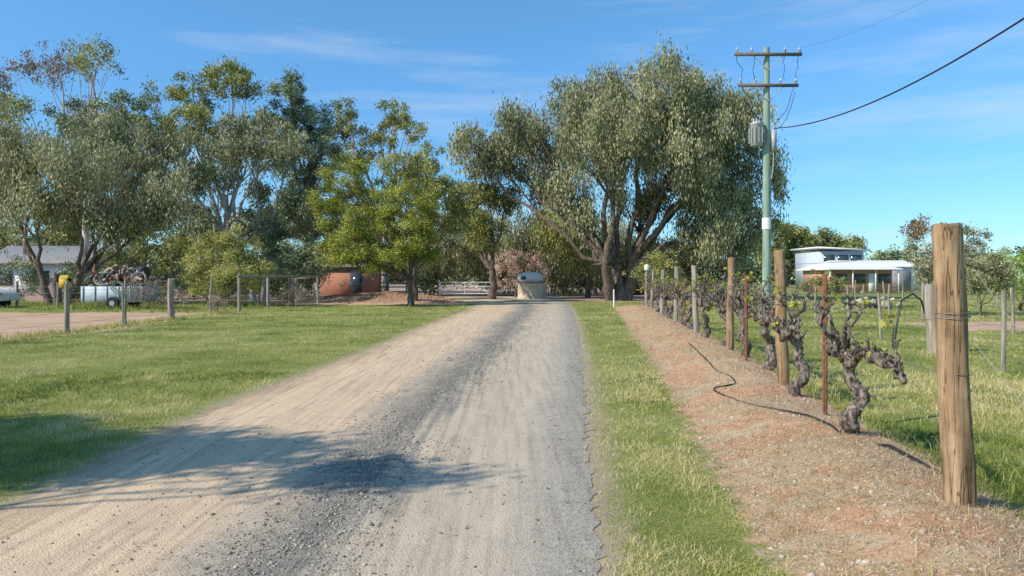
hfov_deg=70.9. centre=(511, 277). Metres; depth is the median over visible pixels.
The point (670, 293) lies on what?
grapevine
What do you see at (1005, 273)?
sapling tree
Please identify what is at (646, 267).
bore marker post
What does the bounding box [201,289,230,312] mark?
dry bush
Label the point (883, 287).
wire fence
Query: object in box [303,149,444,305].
wattle tree
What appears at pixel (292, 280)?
timber rail fence
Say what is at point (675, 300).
wooden post
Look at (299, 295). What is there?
dry bush
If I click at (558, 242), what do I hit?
pepper tree
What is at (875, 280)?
verandah posts
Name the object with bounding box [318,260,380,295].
brick shed
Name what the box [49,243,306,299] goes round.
hedge
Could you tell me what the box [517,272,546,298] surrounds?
concrete water tank
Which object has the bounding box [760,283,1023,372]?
wire fence
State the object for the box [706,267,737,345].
grapevine
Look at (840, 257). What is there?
windows
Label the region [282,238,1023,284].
distant tree line
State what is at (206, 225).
gum tree
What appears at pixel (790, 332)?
grapevine
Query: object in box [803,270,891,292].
walls
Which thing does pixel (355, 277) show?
door
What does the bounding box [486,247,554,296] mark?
blossom bush
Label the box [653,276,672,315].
grapevine
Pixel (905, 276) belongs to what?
roller door
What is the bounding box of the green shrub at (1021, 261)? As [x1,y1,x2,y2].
[982,250,1023,310]
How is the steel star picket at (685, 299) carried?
on the ground at (18, 321)
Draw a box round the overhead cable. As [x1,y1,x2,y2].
[775,0,1023,128]
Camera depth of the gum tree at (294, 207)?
47.07 m
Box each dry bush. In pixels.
[121,273,161,308]
[141,280,190,308]
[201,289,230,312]
[277,284,321,306]
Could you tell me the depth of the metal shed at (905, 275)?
84.00 m
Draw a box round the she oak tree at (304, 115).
[264,64,350,296]
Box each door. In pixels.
[350,271,361,293]
[868,273,874,291]
[892,271,910,290]
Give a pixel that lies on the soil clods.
(403, 295)
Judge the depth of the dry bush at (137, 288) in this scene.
35.84 m
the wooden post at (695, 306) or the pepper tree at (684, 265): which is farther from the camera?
the pepper tree at (684, 265)
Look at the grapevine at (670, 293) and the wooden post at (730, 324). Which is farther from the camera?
the grapevine at (670, 293)
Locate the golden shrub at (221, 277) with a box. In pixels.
[172,218,278,305]
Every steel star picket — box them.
[684,278,685,325]
[745,275,747,360]
[822,274,826,414]
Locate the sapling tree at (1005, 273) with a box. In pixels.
[963,221,1021,315]
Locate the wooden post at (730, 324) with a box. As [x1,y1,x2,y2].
[726,257,734,349]
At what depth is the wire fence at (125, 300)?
23.47 m
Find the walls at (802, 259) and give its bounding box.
[795,251,862,288]
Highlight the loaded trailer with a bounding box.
[72,264,164,307]
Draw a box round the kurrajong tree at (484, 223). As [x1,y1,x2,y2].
[438,176,527,298]
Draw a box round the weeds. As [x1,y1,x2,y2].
[0,299,1023,575]
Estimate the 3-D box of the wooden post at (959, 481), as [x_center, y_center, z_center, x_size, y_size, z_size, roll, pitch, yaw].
[2.799,0.609,4.551,0.271,1.934,0.188,0,0,0]
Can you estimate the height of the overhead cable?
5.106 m
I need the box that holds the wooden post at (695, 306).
[691,265,698,331]
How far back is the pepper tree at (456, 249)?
61.76 m
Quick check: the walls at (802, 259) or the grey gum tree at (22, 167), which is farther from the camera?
the walls at (802, 259)
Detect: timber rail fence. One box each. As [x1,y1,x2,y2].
[236,275,319,311]
[381,282,425,293]
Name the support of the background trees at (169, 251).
on the ground at (18, 321)
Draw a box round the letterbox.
[59,275,70,308]
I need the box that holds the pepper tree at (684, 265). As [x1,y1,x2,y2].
[635,227,759,297]
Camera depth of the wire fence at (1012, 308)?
22.23 m
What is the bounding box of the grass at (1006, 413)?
[0,295,1023,575]
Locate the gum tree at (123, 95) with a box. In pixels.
[39,87,155,267]
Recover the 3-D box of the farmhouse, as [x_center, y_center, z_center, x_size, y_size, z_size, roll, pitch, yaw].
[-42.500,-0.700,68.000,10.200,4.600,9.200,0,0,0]
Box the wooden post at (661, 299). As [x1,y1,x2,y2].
[660,269,664,312]
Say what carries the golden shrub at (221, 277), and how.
on the ground at (18, 321)
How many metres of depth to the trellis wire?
4.80 m
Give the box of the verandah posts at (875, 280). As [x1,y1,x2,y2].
[829,270,898,292]
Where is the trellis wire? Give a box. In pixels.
[647,251,1023,405]
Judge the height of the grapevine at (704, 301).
1.615 m
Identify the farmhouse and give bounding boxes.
[0,246,135,295]
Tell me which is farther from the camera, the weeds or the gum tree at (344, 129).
the gum tree at (344, 129)
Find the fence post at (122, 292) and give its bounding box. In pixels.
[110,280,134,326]
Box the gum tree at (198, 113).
[123,54,294,298]
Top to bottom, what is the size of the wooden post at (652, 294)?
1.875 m
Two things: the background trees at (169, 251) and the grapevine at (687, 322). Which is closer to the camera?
the grapevine at (687, 322)
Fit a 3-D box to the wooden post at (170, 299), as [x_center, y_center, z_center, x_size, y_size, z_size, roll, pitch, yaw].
[-12.818,0.891,27.002,0.248,1.720,0.248,0,0,0]
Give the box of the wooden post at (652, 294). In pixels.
[650,271,654,307]
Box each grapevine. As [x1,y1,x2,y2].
[637,279,649,305]
[644,271,655,306]
[645,276,660,311]
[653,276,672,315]
[654,273,669,307]
[661,276,679,318]
[671,277,688,324]
[682,271,710,328]
[689,274,718,337]
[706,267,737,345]
[719,271,765,357]
[744,271,776,370]
[750,279,819,396]
[803,290,907,434]
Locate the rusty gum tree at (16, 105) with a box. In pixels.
[0,33,170,262]
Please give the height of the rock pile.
1.131 m
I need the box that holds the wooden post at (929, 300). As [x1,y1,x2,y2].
[923,283,935,353]
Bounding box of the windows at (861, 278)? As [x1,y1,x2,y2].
[835,274,890,282]
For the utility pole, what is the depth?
34.83 m
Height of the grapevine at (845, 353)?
1.393 m
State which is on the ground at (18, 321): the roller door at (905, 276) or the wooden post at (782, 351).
the wooden post at (782, 351)
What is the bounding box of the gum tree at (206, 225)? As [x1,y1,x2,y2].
[140,130,249,300]
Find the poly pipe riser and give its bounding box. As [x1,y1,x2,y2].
[894,293,924,339]
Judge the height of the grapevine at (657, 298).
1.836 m
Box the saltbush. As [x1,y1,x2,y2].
[0,250,208,302]
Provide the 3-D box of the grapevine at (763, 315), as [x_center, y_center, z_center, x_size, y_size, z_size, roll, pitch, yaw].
[3.876,0.696,11.061,0.542,1.604,1.939,0,0,0]
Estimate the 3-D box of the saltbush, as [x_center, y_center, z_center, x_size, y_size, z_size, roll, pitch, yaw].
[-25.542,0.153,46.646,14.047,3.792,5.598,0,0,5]
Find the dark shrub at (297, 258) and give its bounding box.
[250,209,357,297]
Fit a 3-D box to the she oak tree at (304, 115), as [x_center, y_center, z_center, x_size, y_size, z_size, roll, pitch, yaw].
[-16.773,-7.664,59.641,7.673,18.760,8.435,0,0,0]
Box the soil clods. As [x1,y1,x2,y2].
[299,291,1023,575]
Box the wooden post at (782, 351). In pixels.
[774,249,788,385]
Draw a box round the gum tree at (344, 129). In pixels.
[321,95,461,290]
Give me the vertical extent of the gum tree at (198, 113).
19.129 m
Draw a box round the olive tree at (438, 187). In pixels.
[373,147,482,300]
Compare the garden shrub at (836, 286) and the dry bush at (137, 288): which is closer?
the dry bush at (137, 288)
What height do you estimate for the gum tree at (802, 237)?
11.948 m
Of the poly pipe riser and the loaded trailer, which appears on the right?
the poly pipe riser
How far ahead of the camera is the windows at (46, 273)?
63.91 m
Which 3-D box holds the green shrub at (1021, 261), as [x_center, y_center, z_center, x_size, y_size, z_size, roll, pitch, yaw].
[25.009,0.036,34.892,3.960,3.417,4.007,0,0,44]
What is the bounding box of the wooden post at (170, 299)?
[167,278,174,319]
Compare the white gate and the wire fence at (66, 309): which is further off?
the white gate
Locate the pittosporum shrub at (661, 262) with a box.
[630,247,687,299]
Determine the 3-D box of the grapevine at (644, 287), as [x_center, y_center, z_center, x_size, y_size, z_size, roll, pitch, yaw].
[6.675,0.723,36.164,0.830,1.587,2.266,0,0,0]
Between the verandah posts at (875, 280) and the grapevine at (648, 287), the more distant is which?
the verandah posts at (875, 280)
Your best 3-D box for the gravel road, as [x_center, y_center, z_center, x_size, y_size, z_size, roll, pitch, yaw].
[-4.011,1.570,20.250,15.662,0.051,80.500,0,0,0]
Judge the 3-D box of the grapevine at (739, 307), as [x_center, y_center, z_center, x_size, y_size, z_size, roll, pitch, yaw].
[4.228,0.691,12.953,0.838,1.637,2.222,0,0,0]
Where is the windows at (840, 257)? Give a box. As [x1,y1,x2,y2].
[824,255,860,261]
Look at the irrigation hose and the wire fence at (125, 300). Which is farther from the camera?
the wire fence at (125, 300)
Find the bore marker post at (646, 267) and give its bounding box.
[644,264,648,305]
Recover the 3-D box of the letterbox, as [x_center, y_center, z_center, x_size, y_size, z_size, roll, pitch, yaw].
[-21.750,0.790,34.975,0.400,1.820,0.350,0,0,0]
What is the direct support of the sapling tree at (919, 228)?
on the ground at (18, 321)
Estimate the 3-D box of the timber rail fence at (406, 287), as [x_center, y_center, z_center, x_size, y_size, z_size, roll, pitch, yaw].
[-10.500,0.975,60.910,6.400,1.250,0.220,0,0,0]
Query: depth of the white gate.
59.87 m
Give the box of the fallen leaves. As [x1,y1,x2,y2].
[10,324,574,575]
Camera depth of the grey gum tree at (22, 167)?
41.63 m
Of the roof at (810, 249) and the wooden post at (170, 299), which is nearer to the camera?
the wooden post at (170, 299)
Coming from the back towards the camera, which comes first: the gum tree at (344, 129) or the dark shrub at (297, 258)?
the gum tree at (344, 129)
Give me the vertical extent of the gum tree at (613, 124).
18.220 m
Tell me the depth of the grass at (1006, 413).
9.53 m
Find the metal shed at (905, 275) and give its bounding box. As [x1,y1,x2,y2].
[864,260,919,290]
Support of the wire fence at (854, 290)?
on the ground at (18, 321)
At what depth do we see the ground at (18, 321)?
8.31 m
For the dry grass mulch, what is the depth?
5.24 m
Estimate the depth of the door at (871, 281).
75.90 m
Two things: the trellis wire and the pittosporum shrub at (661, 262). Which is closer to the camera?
the trellis wire
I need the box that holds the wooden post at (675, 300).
[674,266,678,320]
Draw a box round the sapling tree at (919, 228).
[896,213,933,315]
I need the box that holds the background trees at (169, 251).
[0,193,693,294]
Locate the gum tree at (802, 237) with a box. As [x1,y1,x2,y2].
[750,218,867,286]
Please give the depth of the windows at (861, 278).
75.90 m
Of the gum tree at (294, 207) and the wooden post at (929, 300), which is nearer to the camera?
the wooden post at (929, 300)
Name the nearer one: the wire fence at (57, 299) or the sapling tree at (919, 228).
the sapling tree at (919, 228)
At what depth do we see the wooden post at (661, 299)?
28.45 m
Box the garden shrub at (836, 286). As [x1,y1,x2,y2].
[801,266,1016,293]
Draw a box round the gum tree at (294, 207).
[184,104,324,301]
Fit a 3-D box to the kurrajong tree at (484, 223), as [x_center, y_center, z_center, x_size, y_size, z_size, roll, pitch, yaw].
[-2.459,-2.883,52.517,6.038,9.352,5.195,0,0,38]
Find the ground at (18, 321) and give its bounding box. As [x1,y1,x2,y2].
[0,279,1023,575]
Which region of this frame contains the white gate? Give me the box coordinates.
[439,281,489,295]
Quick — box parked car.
[0,288,19,306]
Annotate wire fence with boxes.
[4,284,67,333]
[15,281,261,306]
[65,277,236,332]
[712,280,903,300]
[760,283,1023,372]
[787,281,1010,308]
[862,283,1022,333]
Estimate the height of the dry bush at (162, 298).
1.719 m
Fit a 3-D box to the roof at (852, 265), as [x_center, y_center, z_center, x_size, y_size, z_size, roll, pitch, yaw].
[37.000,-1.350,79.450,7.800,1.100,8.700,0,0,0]
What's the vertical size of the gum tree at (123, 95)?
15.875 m
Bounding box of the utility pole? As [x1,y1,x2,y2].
[734,47,801,303]
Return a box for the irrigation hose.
[688,342,938,471]
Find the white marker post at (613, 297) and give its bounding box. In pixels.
[613,289,614,306]
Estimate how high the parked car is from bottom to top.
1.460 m
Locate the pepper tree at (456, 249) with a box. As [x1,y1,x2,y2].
[411,196,647,295]
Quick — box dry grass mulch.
[619,305,1023,575]
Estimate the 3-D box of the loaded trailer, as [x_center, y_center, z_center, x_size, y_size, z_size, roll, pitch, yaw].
[-20.667,0.447,37.400,4.466,2.325,2.280,0,0,0]
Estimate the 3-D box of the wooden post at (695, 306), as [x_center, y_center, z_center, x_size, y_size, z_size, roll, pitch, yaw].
[4.772,0.621,18.702,0.212,1.906,0.161,0,0,0]
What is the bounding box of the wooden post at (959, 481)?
[931,222,977,507]
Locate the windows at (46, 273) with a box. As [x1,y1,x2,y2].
[0,271,70,284]
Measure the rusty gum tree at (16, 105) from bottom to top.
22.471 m
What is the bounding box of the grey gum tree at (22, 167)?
[0,97,202,304]
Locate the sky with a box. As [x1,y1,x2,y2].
[0,0,1023,278]
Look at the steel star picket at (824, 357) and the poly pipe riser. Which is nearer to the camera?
the steel star picket at (824, 357)
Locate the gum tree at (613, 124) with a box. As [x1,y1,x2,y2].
[440,31,795,300]
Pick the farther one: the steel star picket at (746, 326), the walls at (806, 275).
the walls at (806, 275)
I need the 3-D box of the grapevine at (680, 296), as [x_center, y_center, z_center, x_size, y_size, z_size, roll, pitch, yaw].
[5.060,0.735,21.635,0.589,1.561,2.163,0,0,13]
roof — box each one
[790,247,869,251]
[796,260,902,270]
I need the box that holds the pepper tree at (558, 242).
[522,205,610,297]
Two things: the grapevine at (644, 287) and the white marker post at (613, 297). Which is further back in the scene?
the white marker post at (613, 297)
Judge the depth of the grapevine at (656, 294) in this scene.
29.44 m
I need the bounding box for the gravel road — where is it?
[0,296,606,575]

